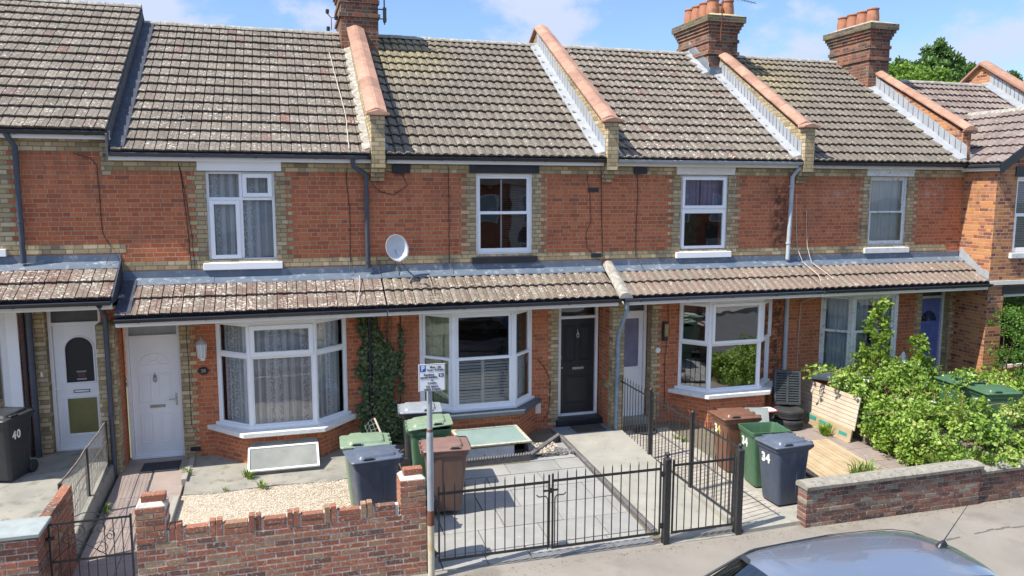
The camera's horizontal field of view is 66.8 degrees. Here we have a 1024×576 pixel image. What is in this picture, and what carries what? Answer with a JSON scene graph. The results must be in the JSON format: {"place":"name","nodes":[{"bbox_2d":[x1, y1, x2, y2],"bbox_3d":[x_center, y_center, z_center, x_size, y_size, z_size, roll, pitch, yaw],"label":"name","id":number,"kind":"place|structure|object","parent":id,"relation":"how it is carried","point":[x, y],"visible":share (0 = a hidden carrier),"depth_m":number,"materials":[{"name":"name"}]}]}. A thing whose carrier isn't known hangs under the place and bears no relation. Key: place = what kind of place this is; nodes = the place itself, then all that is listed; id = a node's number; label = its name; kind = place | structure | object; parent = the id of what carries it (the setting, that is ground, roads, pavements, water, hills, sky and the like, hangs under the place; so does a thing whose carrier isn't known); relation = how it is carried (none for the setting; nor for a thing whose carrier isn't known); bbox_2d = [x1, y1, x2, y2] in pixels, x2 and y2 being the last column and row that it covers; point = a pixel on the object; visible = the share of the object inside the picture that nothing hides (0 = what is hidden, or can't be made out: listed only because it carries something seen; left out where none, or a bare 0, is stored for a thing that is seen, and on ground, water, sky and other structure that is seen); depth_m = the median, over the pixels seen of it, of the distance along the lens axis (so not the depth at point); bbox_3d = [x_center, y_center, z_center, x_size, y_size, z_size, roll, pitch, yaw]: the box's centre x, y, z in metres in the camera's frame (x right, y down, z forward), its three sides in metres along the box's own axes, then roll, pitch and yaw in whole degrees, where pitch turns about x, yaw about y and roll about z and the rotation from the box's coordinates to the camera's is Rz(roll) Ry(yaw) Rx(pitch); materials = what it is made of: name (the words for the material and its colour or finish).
{"place":"outdoors","nodes":[
{"label":"outdoors","id":0,"kind":"place"},
{"bbox_2d":[0,448,107,543],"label":"garden path","id":1,"kind":"structure","parent":0,"point":[28,494],"depth_m":11.77,"materials":[{"name":"concrete"}]},
{"bbox_2d":[0,407,37,480],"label":"wheelie bin","id":2,"kind":"object","parent":1,"relation":"on","point":[15,428],"visible":1,"depth_m":11.92,"materials":[{"name":"grey plastic"}]},
{"bbox_2d":[0,485,77,575],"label":"garden wall","id":3,"kind":"structure","parent":1,"relation":"on","point":[24,548],"depth_m":8.86,"materials":[{"name":"brick"}]},
{"bbox_2d":[45,511,134,575],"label":"scroll gate","id":4,"kind":"structure","parent":3,"relation":"attached to","point":[49,539],"depth_m":9.08,"materials":[{"name":"black metal"}]},
{"bbox_2d":[76,464,115,561],"bbox_3d":[-6.184,3.424,11.274,0.189,0.590,3.492,-2,8,-16],"label":"retaining edge","id":5,"kind":"object","parent":1,"relation":"on","point":[105,490],"visible":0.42,"depth_m":11.71,"materials":[{"name":"concrete"}]},
{"bbox_2d":[57,421,109,525],"bbox_3d":[-6.258,2.887,11.442,0.052,1.112,2.812,-2,8,-16],"label":"wire fence","id":6,"kind":"object","parent":5,"relation":"on","point":[87,471],"visible":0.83,"depth_m":11.46,"materials":[{"name":"black metal"}]},
{"bbox_2d":[0,0,144,480],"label":"terraced house","id":7,"kind":"structure","parent":0,"point":[65,65],"depth_m":12.82,"materials":[{"name":"red brick"}]},
{"bbox_2d":[0,313,25,407],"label":"bay window","id":8,"kind":"structure","parent":7,"relation":"in","point":[11,380],"depth_m":12.69,"materials":[{"name":"white plastic"}]},
{"bbox_2d":[52,324,101,447],"bbox_3d":[-7.389,1.679,13.211,0.748,2.115,0.159,-2,8,-16],"label":"front door","id":9,"kind":"structure","parent":7,"relation":"in","point":[75,355],"depth_m":13.24,"materials":[{"name":"white plastic"}]},
{"bbox_2d":[73,458,189,575],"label":"garden path","id":10,"kind":"structure","parent":0,"point":[132,484],"depth_m":11.54,"materials":[{"name":"grey concrete"}]},
{"bbox_2d":[140,460,181,473],"bbox_3d":[-6.003,3.057,13.286,0.600,0.018,0.480,-2,8,-16],"label":"doormat","id":11,"kind":"object","parent":10,"relation":"on","point":[160,466],"visible":1,"depth_m":13.27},
{"bbox_2d":[169,457,195,521],"bbox_3d":[-5.143,3.295,11.986,0.119,0.270,3.502,-2,7,-15],"label":"path edging","id":12,"kind":"object","parent":10,"relation":"on","point":[174,505],"visible":0.47,"depth_m":11.84,"materials":[{"name":"concrete"}]},
{"bbox_2d":[183,449,346,495],"bbox_3d":[-3.788,3.292,13.443,3.440,0.515,1.900,-2,8,-16],"label":"concrete apron","id":13,"kind":"object","parent":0,"point":[214,474],"visible":0.39,"depth_m":12.89,"materials":[{"name":"grey concrete"}]},
{"bbox_2d":[102,21,387,463],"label":"terraced house","id":14,"kind":"structure","parent":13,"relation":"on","point":[244,199],"depth_m":13.68,"materials":[{"name":"red brick"}]},
{"bbox_2d":[129,337,181,455],"bbox_3d":[-6.256,1.913,13.651,0.762,2.105,0.104,-2,8,-16],"label":"front door","id":15,"kind":"structure","parent":14,"relation":"in","point":[153,361],"depth_m":13.65,"materials":[{"name":"white plastic"}]},
{"bbox_2d":[196,337,206,360],"bbox_3d":[-5.378,1.062,13.457,0.188,0.450,0.240,-2,8,-16],"label":"wall lamp","id":16,"kind":"object","parent":14,"relation":"attached to","point":[201,345],"visible":1,"depth_m":13.38,"materials":[{"name":"white glass"}]},
{"bbox_2d":[205,171,276,259],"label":"upper window","id":17,"kind":"structure","parent":14,"relation":"in","point":[241,219],"depth_m":13.61,"materials":[{"name":"white plastic"}]},
{"bbox_2d":[215,318,351,429],"bbox_3d":[-4.280,1.365,14.544,2.424,1.900,2.240,-2,8,-16],"label":"bay window","id":18,"kind":"structure","parent":14,"relation":"in","point":[286,373],"depth_m":13.71,"materials":[{"name":"white plastic"}]},
{"bbox_2d":[240,468,254,479],"bbox_3d":[-4.331,3.038,12.806,0.426,0.178,0.242,6,10,41],"label":"weed tuft","id":19,"kind":"object","parent":13,"relation":"on","point":[248,475],"visible":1,"depth_m":12.75,"materials":[{"name":"green plant"}]},
{"bbox_2d":[248,437,319,474],"bbox_3d":[-3.896,2.928,13.270,1.160,0.480,0.620,-2,8,-16],"label":"cellar light","id":20,"kind":"object","parent":13,"relation":"on","point":[268,457],"visible":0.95,"depth_m":13.20,"materials":[{"name":"white plastic"}]},
{"bbox_2d":[174,479,427,550],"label":"gravel ground","id":21,"kind":"structure","parent":0,"point":[235,510],"depth_m":11.86,"materials":[{"name":"beige gravel"}]},
{"bbox_2d":[134,465,426,575],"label":"garden wall","id":22,"kind":"structure","parent":21,"relation":"on","point":[366,538],"depth_m":9.72,"materials":[{"name":"brick"}]},
{"bbox_2d":[434,474,549,561],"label":"double gate","id":23,"kind":"structure","parent":22,"relation":"attached to","point":[495,487],"depth_m":10.36,"materials":[{"name":"black metal"}]},
{"bbox_2d":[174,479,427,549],"bbox_3d":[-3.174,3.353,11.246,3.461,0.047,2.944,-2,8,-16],"label":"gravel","id":24,"kind":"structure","parent":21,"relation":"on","point":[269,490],"depth_m":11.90,"materials":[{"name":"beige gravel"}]},
{"bbox_2d":[343,444,404,505],"bbox_3d":[-1.958,2.818,11.059,0.761,1.060,0.590,-3,8,-23],"label":"wheelie bin","id":25,"kind":"object","parent":24,"relation":"on","point":[373,470],"visible":0.68,"depth_m":10.83,"materials":[{"name":"grey plastic"}]},
{"bbox_2d":[339,432,391,505],"bbox_3d":[-2.205,2.761,11.746,0.761,1.060,0.590,-2,7,-14],"label":"wheelie bin","id":26,"kind":"object","parent":21,"relation":"on","point":[350,441],"visible":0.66,"depth_m":11.54,"materials":[{"name":"green plastic"}]},
{"bbox_2d":[392,428,660,570],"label":"garden earth","id":27,"kind":"structure","parent":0,"point":[540,435],"depth_m":14.71,"materials":[{"name":"brown soil"}]},
{"bbox_2d":[397,401,442,467],"bbox_3d":[-1.602,2.546,13.529,0.761,1.060,0.590,-1,7,-10],"label":"wheelie bin","id":28,"kind":"object","parent":27,"relation":"on","point":[408,410],"visible":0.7,"depth_m":13.28,"materials":[{"name":"grey plastic"}]},
{"bbox_2d":[333,0,624,442],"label":"terraced house","id":29,"kind":"structure","parent":27,"relation":"on","point":[487,163],"depth_m":15.07,"materials":[{"name":"red brick"}]},
{"bbox_2d":[325,9,340,30],"bbox_3d":[-3.871,-5.796,16.814,0.321,0.460,0.080,-2,8,-16],"label":"insulator bracket","id":30,"kind":"object","parent":29,"relation":"attached to","point":[335,17],"visible":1,"depth_m":16.79,"materials":[{"name":"black metal"}]},
{"bbox_2d":[353,316,405,442],"bbox_3d":[-2.437,1.683,14.463,1.034,2.579,0.242,-2,8,-16],"label":"ivy","id":31,"kind":"object","parent":29,"relation":"attached to","point":[384,354],"visible":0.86,"depth_m":14.43,"materials":[{"name":"green plant"}]},
{"bbox_2d":[377,0,386,24],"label":"tv aerial","id":32,"kind":"object","parent":29,"relation":"attached to","point":[384,9],"visible":1,"depth_m":16.96,"materials":[{"name":"black metal"}]},
{"bbox_2d":[386,234,408,273],"bbox_3d":[-2.020,-0.602,14.075,0.407,0.742,0.509,1,7,9],"label":"satellite dish","id":33,"kind":"object","parent":29,"relation":"attached to","point":[397,248],"visible":1,"depth_m":14.04,"materials":[{"name":"white metal"}]},
{"bbox_2d":[419,310,534,412],"bbox_3d":[-0.843,1.224,15.555,2.414,1.900,2.240,-2,8,-16],"label":"bay window","id":34,"kind":"structure","parent":29,"relation":"in","point":[483,354],"depth_m":14.75,"materials":[{"name":"white plastic"}]},
{"bbox_2d":[476,174,531,253],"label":"upper window","id":35,"kind":"structure","parent":29,"relation":"in","point":[503,201],"depth_m":15.18,"materials":[{"name":"white plastic"}]},
{"bbox_2d":[560,318,594,412],"bbox_3d":[1.320,1.591,15.923,0.772,1.965,0.081,-2,8,-16],"label":"front door","id":36,"kind":"structure","parent":29,"relation":"in","point":[577,335],"depth_m":15.92,"materials":[{"name":"black paint"}]},
{"bbox_2d":[451,424,531,458],"bbox_3d":[-0.384,2.847,14.194,1.339,0.424,0.744,-2,8,-16],"label":"cellar light","id":37,"kind":"object","parent":27,"relation":"on","point":[501,440],"visible":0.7,"depth_m":14.08,"materials":[{"name":"teal glass"}]},
{"bbox_2d":[425,443,653,571],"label":"paving slabs","id":38,"kind":"structure","parent":27,"relation":"on","point":[546,465],"depth_m":11.80,"materials":[{"name":"grey stone"}]},
{"bbox_2d":[404,413,452,485],"bbox_3d":[-1.362,2.661,12.722,0.757,1.116,0.590,-1,7,-11],"label":"wheelie bin","id":39,"kind":"object","parent":38,"relation":"on","point":[416,429],"visible":0.56,"depth_m":12.46,"materials":[{"name":"green plastic"}]},
{"bbox_2d":[418,436,470,514],"bbox_3d":[-1.033,2.862,11.920,0.761,1.060,0.590,-1,7,-11],"label":"wheelie bin","id":40,"kind":"object","parent":38,"relation":"on","point":[450,453],"visible":0.7,"depth_m":11.69,"materials":[{"name":"brown plastic"}]},
{"bbox_2d":[466,452,530,466],"bbox_3d":[-0.525,3.039,13.636,1.824,0.152,0.092,-2,8,-17],"label":"rope edging","id":41,"kind":"object","parent":38,"relation":"on","point":[496,459],"visible":0.63,"depth_m":13.70,"materials":[{"name":"concrete"}]},
{"bbox_2d":[530,433,559,459],"bbox_3d":[0.619,2.937,14.466,0.092,0.152,1.292,4,8,27],"label":"rope edging","id":42,"kind":"object","parent":38,"relation":"on","point":[555,438],"visible":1,"depth_m":14.41,"materials":[{"name":"concrete"}]},
{"bbox_2d":[527,442,573,454],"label":"grey gravel","id":43,"kind":"structure","parent":38,"relation":"on","point":[556,449],"depth_m":14.23,"materials":[{"name":"grey gravel"}]},
{"bbox_2d":[528,441,558,453],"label":"cream gravel","id":44,"kind":"structure","parent":43,"relation":"on","point":[551,444],"depth_m":14.33,"materials":[{"name":"beige gravel"}]},
{"bbox_2d":[550,423,613,435],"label":"porch slab","id":45,"kind":"structure","parent":27,"relation":"on","point":[566,430],"depth_m":15.41,"materials":[{"name":"grey concrete"}]},
{"bbox_2d":[570,423,606,432],"bbox_3d":[1.528,2.803,15.541,0.630,0.018,0.420,-2,8,-16],"label":"doormat","id":46,"kind":"object","parent":45,"relation":"on","point":[587,428],"visible":1,"depth_m":15.48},
{"bbox_2d":[559,434,656,535],"bbox_3d":[1.523,3.251,13.205,0.092,0.410,3.832,-2,8,-17],"label":"rope edging","id":47,"kind":"object","parent":27,"relation":"on","point":[607,483],"visible":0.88,"depth_m":12.77,"materials":[{"name":"concrete"}]},
{"bbox_2d":[671,475,732,528],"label":"railing kerb","id":48,"kind":"structure","parent":27,"relation":"on","point":[710,506],"depth_m":12.18,"materials":[{"name":"concrete"}]},
{"bbox_2d":[620,375,738,514],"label":"railings","id":49,"kind":"object","parent":48,"relation":"on","point":[650,411],"visible":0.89,"depth_m":13.15,"materials":[{"name":"black metal"}]},
{"bbox_2d":[82,0,1023,81],"label":"sky","id":50,"kind":"structure","parent":0,"point":[992,31],"materials":[{"name":"blue"}]},
{"bbox_2d":[126,356,1008,572],"bbox_3d":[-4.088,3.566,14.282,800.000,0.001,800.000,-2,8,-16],"label":"ground","id":51,"kind":"structure","parent":0,"point":[129,420],"depth_m":19.29,"materials":[{"name":"grey concrete"}]},
{"bbox_2d":[889,55,914,69],"bbox_3d":[16.290,-4.481,33.986,3.696,11.068,4.059,-2,8,-16],"label":"conifer tree","id":52,"kind":"object","parent":51,"relation":"on","point":[896,61],"visible":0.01,"depth_m":33.04,"materials":[{"name":"green plant"}]},
{"bbox_2d":[888,60,958,82],"bbox_3d":[16.207,-4.017,32.227,4.521,10.591,4.442,-2,8,-16],"label":"broadleaf tree","id":53,"kind":"object","parent":51,"relation":"on","point":[903,71],"visible":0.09,"depth_m":31.13,"materials":[{"name":"green plant"}]},
{"bbox_2d":[910,36,967,81],"bbox_3d":[18.022,-4.761,33.484,4.442,11.758,3.999,-2,8,-16],"label":"conifer tree","id":54,"kind":"object","parent":51,"relation":"on","point":[932,57],"visible":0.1,"depth_m":32.50,"materials":[{"name":"green plant"}]},
{"bbox_2d":[953,56,976,79],"bbox_3d":[19.606,-4.541,34.382,4.132,11.102,3.999,-2,8,-16],"label":"conifer tree","id":55,"kind":"object","parent":51,"relation":"on","point":[964,67],"visible":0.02,"depth_m":33.41,"materials":[{"name":"green plant"}]},
{"bbox_2d":[1007,70,1023,80],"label":"conifer tree","id":56,"kind":"object","parent":51,"relation":"on","point":[1015,74],"visible":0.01,"depth_m":34.52,"materials":[{"name":"green plant"}]},
{"bbox_2d":[564,430,732,539],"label":"garden path","id":57,"kind":"structure","parent":0,"point":[598,451],"depth_m":13.17,"materials":[{"name":"concrete"}]},
{"bbox_2d":[624,427,799,524],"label":"brick path","id":58,"kind":"structure","parent":0,"point":[756,503],"depth_m":13.50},
{"bbox_2d":[633,426,657,433],"bbox_3d":[2.703,2.887,15.756,0.500,0.016,0.500,-2,8,-16],"label":"doormat","id":59,"kind":"object","parent":58,"relation":"on","point":[635,429],"visible":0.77,"depth_m":15.72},
{"bbox_2d":[411,497,1023,575],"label":"pavement","id":60,"kind":"structure","parent":0,"point":[693,560],"depth_m":11.07,"materials":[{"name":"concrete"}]},
{"bbox_2d":[426,391,434,575],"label":"sign pole","id":61,"kind":"object","parent":60,"relation":"on","point":[430,505],"visible":0.99,"depth_m":9.94,"materials":[{"name":"grey metal"}]},
{"bbox_2d":[418,363,444,391],"bbox_3d":[-1.017,1.118,9.787,0.340,0.350,0.104,-2,8,-16],"label":"parking sign","id":62,"kind":"object","parent":61,"relation":"attached to","point":[431,377],"visible":1,"depth_m":9.74,"materials":[{"name":"white metal"}]},
{"bbox_2d":[654,532,748,545],"bbox_3d":[2.777,3.740,11.365,1.500,0.178,0.100,-2,8,-16],"label":"gate threshold","id":63,"kind":"object","parent":60,"relation":"on","point":[699,538],"visible":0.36,"depth_m":11.33,"materials":[{"name":"concrete"}]},
{"bbox_2d":[661,452,671,544],"bbox_3d":[2.206,3.017,11.091,0.100,1.399,0.100,-2,8,-16],"label":"gate post","id":64,"kind":"object","parent":63,"relation":"on","point":[666,499],"visible":1,"depth_m":11.06,"materials":[{"name":"black metal"}]},
{"bbox_2d":[543,460,664,548],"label":"double gate","id":65,"kind":"structure","parent":64,"relation":"attached to","point":[638,471],"depth_m":10.81,"materials":[{"name":"black metal"}]},
{"bbox_2d":[671,453,734,533],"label":"garden gate","id":66,"kind":"structure","parent":64,"relation":"attached to","point":[729,459],"depth_m":11.25,"materials":[{"name":"black metal"}]},
{"bbox_2d":[733,443,744,534],"bbox_3d":[3.337,2.972,11.425,0.100,1.429,0.100,-2,8,-16],"label":"gate post","id":67,"kind":"object","parent":63,"relation":"on","point":[738,490],"visible":1,"depth_m":11.39,"materials":[{"name":"black metal"}]},
{"bbox_2d":[978,459,1023,502],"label":"garden wall","id":68,"kind":"structure","parent":60,"relation":"on","point":[999,482],"depth_m":12.81,"materials":[{"name":"brick"}]},
{"bbox_2d":[623,412,910,465],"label":"garden earth","id":69,"kind":"structure","parent":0,"point":[806,425],"depth_m":15.70,"materials":[{"name":"brown soil"}]},
{"bbox_2d":[526,0,824,430],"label":"terraced house","id":70,"kind":"structure","parent":69,"relation":"on","point":[697,133],"depth_m":16.30,"materials":[{"name":"red brick"}]},
{"bbox_2d":[623,313,642,413],"bbox_3d":[2.425,1.588,16.242,0.652,2.135,0.104,-2,8,-16],"label":"front door","id":71,"kind":"structure","parent":70,"relation":"in","point":[633,338],"depth_m":16.28,"materials":[{"name":"white plastic"}]},
{"bbox_2d":[662,321,668,340],"bbox_3d":[3.170,0.897,16.058,0.100,0.400,0.110,-2,8,-16],"label":"wall lamp","id":72,"kind":"object","parent":70,"relation":"attached to","point":[665,328],"visible":1,"depth_m":16.02,"materials":[{"name":"black metal"}]},
{"bbox_2d":[680,175,727,249],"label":"upper window","id":73,"kind":"structure","parent":70,"relation":"in","point":[703,197],"depth_m":16.24,"materials":[{"name":"white plastic"}]},
{"bbox_2d":[674,299,772,392],"bbox_3d":[4.372,1.050,17.095,2.374,1.920,2.240,-2,8,-16],"label":"bay window","id":74,"kind":"structure","parent":70,"relation":"in","point":[724,345],"depth_m":17.39,"materials":[{"name":"white plastic"}]},
{"bbox_2d":[742,479,799,532],"bbox_3d":[4.152,3.507,12.810,2.130,0.283,2.080,-2,8,-16],"label":"concrete pad","id":75,"kind":"object","parent":69,"relation":"on","point":[785,515],"visible":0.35,"depth_m":11.86,"materials":[{"name":"grey concrete"}]},
{"bbox_2d":[709,407,761,471],"bbox_3d":[3.960,2.702,13.828,0.761,1.060,0.590,-2,7,-13],"label":"wheelie bin","id":76,"kind":"object","parent":75,"relation":"on","point":[726,420],"visible":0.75,"depth_m":13.59,"materials":[{"name":"brown plastic"}]},
{"bbox_2d":[738,422,793,486],"bbox_3d":[4.311,2.841,13.197,0.813,0.984,0.590,-1,7,-10],"label":"wheelie bin","id":77,"kind":"object","parent":75,"relation":"on","point":[749,432],"visible":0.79,"depth_m":13.08,"materials":[{"name":"green plastic"}]},
{"bbox_2d":[754,432,813,504],"bbox_3d":[4.362,2.912,12.491,0.761,1.060,0.590,-2,8,-20],"label":"wheelie bin","id":78,"kind":"object","parent":75,"relation":"on","point":[783,460],"visible":0.91,"depth_m":12.28,"materials":[{"name":"grey plastic"}]},
{"bbox_2d":[772,416,803,429],"bbox_3d":[5.728,2.783,16.134,0.620,0.190,0.620,-2,8,-16],"label":"car tyre","id":79,"kind":"object","parent":69,"relation":"on","point":[793,424],"visible":0.67,"depth_m":15.87,"materials":[{"name":"rubber"}]},
{"bbox_2d":[773,405,803,419],"bbox_3d":[5.742,2.582,16.133,0.600,0.190,0.600,-2,8,-16],"label":"car tyre","id":80,"kind":"object","parent":79,"relation":"on","point":[789,412],"visible":0.9,"depth_m":15.94,"materials":[{"name":"rubber"}]},
{"bbox_2d":[772,369,800,404],"bbox_3d":[5.792,2.089,16.400,0.530,0.743,0.410,1,7,9],"label":"plastic crate","id":81,"kind":"object","parent":80,"relation":"on","point":[786,385],"visible":1,"depth_m":16.28,"materials":[{"name":"grey plastic"}]},
{"bbox_2d":[797,378,860,442],"bbox_3d":[6.482,2.511,16.030,0.325,0.939,1.760,-2,8,-16],"label":"slatted panel","id":82,"kind":"object","parent":69,"relation":"on","point":[843,431],"visible":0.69,"depth_m":15.88,"materials":[{"name":"brown wood"}]},
{"bbox_2d":[791,427,908,478],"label":"patio slabs","id":83,"kind":"structure","parent":69,"relation":"on","point":[859,449],"depth_m":14.84,"materials":[{"name":"beige stone"}]},
{"bbox_2d":[745,407,768,421],"bbox_3d":[4.916,2.699,15.554,0.480,0.578,0.198,0,7,-2],"label":"grey board","id":84,"kind":"object","parent":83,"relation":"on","point":[763,412],"visible":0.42,"depth_m":15.58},
{"bbox_2d":[812,421,833,436],"bbox_3d":[6.302,2.820,15.741,0.548,0.277,0.566,-7,10,-44],"label":"weed tuft","id":85,"kind":"object","parent":83,"relation":"on","point":[824,430],"visible":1,"depth_m":15.64,"materials":[{"name":"green plant"}]},
{"bbox_2d":[806,439,879,477],"bbox_3d":[5.681,3.145,14.210,1.477,0.155,1.640,-2,8,-16],"label":"decking board panel","id":86,"kind":"object","parent":83,"relation":"on","point":[825,456],"visible":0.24,"depth_m":14.08,"materials":[{"name":"brown wood"}]},
{"bbox_2d":[838,456,886,473],"bbox_3d":[6.083,3.094,13.331,0.848,0.380,0.742,-2,8,-16],"label":"weed tuft","id":87,"kind":"object","parent":83,"relation":"on","point":[868,467],"visible":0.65,"depth_m":13.36,"materials":[{"name":"green plant"}]},
{"bbox_2d":[796,459,984,527],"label":"garden wall","id":88,"kind":"structure","parent":69,"relation":"on","point":[836,499],"depth_m":12.11,"materials":[{"name":"brick"}]},
{"bbox_2d":[800,388,1023,465],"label":"garden soil","id":89,"kind":"structure","parent":0,"point":[857,435],"depth_m":15.32,"materials":[{"name":"brown soil"}]},
{"bbox_2d":[718,7,993,406],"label":"terraced house","id":90,"kind":"structure","parent":89,"relation":"on","point":[880,198],"depth_m":17.55,"materials":[{"name":"red brick"}]},
{"bbox_2d":[817,294,898,376],"bbox_3d":[7.628,0.905,18.062,2.215,1.860,2.220,-2,8,-16],"label":"bay window","id":91,"kind":"structure","parent":90,"relation":"in","point":[841,334],"depth_m":17.16,"materials":[{"name":"white paint"}]},
{"bbox_2d":[867,177,906,245],"bbox_3d":[8.360,-1.721,17.477,1.030,1.560,0.197,-2,8,-16],"label":"upper window","id":92,"kind":"structure","parent":90,"relation":"in","point":[884,211],"depth_m":17.54,"materials":[{"name":"glass"}]},
{"bbox_2d":[919,298,940,378],"bbox_3d":[9.809,1.272,18.385,0.642,2.095,0.057,-2,8,-16],"label":"front door","id":93,"kind":"structure","parent":90,"relation":"in","point":[930,306],"depth_m":18.34,"materials":[{"name":"blue paint"}]},
{"bbox_2d":[850,295,896,375],"bbox_3d":[7.601,1.473,16.192,0.958,2.684,0.782,-2,8,-16],"label":"sapling","id":94,"kind":"object","parent":89,"relation":"on","point":[883,324],"visible":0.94,"depth_m":16.08,"materials":[{"name":"plant"}]},
{"bbox_2d":[863,424,929,465],"bbox_3d":[7.119,2.863,14.442,0.741,0.521,1.625,-2,8,-16],"label":"shrub","id":95,"kind":"object","parent":89,"relation":"on","point":[878,434],"visible":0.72,"depth_m":14.32,"materials":[{"name":"green plant"}]},
{"bbox_2d":[817,347,1023,467],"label":"bramble bush","id":96,"kind":"object","parent":89,"relation":"on","point":[892,410],"visible":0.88,"depth_m":14.42,"materials":[{"name":"green plant"}]},
{"bbox_2d":[801,361,869,396],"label":"bramble shoots","id":97,"kind":"object","parent":96,"relation":"on","point":[858,386],"visible":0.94,"depth_m":15.99,"materials":[{"name":"plant"}]},
{"bbox_2d":[905,333,942,378],"bbox_3d":[8.608,1.860,16.519,0.880,1.837,0.614,0,7,1],"label":"sapling","id":98,"kind":"object","parent":89,"relation":"on","point":[921,359],"visible":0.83,"depth_m":16.41,"materials":[{"name":"plant"}]},
{"bbox_2d":[934,374,985,425],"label":"wheelie bin","id":99,"kind":"object","parent":89,"relation":"on","point":[946,379],"visible":0.34,"depth_m":15.43,"materials":[{"name":"green plastic"}]},
{"bbox_2d":[897,61,1023,380],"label":"terraced house","id":100,"kind":"structure","parent":89,"relation":"on","point":[986,98],"depth_m":17.67,"materials":[{"name":"red brick"}]},
{"bbox_2d":[998,293,1023,367],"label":"ground floor window","id":101,"kind":"structure","parent":100,"relation":"in","point":[1017,300],"depth_m":19.18,"materials":[{"name":"white plastic"}]},
{"bbox_2d":[1012,177,1023,251],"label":"upper window","id":102,"kind":"structure","parent":100,"relation":"in","point":[1018,232],"depth_m":17.55,"materials":[{"name":"white plastic"}]},
{"bbox_2d":[923,440,1003,463],"bbox_3d":[7.885,2.970,13.508,1.821,0.489,1.108,-2,8,-16],"label":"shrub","id":103,"kind":"object","parent":89,"relation":"on","point":[978,458],"visible":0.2,"depth_m":13.54,"materials":[{"name":"green plant"}]},
{"bbox_2d":[967,384,1023,444],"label":"wheelie bin","id":104,"kind":"object","parent":89,"relation":"on","point":[996,394],"visible":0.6,"depth_m":14.40,"materials":[{"name":"green plastic"}]},
{"bbox_2d":[985,303,1023,411],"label":"hedge","id":105,"kind":"object","parent":89,"relation":"on","point":[1019,351],"visible":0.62,"depth_m":16.86,"materials":[{"name":"green plant"}]},
{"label":"road","id":106,"kind":"structure","parent":0,"visible":0},
{"bbox_2d":[704,505,997,575],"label":"parked car","id":107,"kind":"object","parent":106,"relation":"on","point":[884,553],"visible":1,"depth_m":7.68,"materials":[{"name":"silver metal"}]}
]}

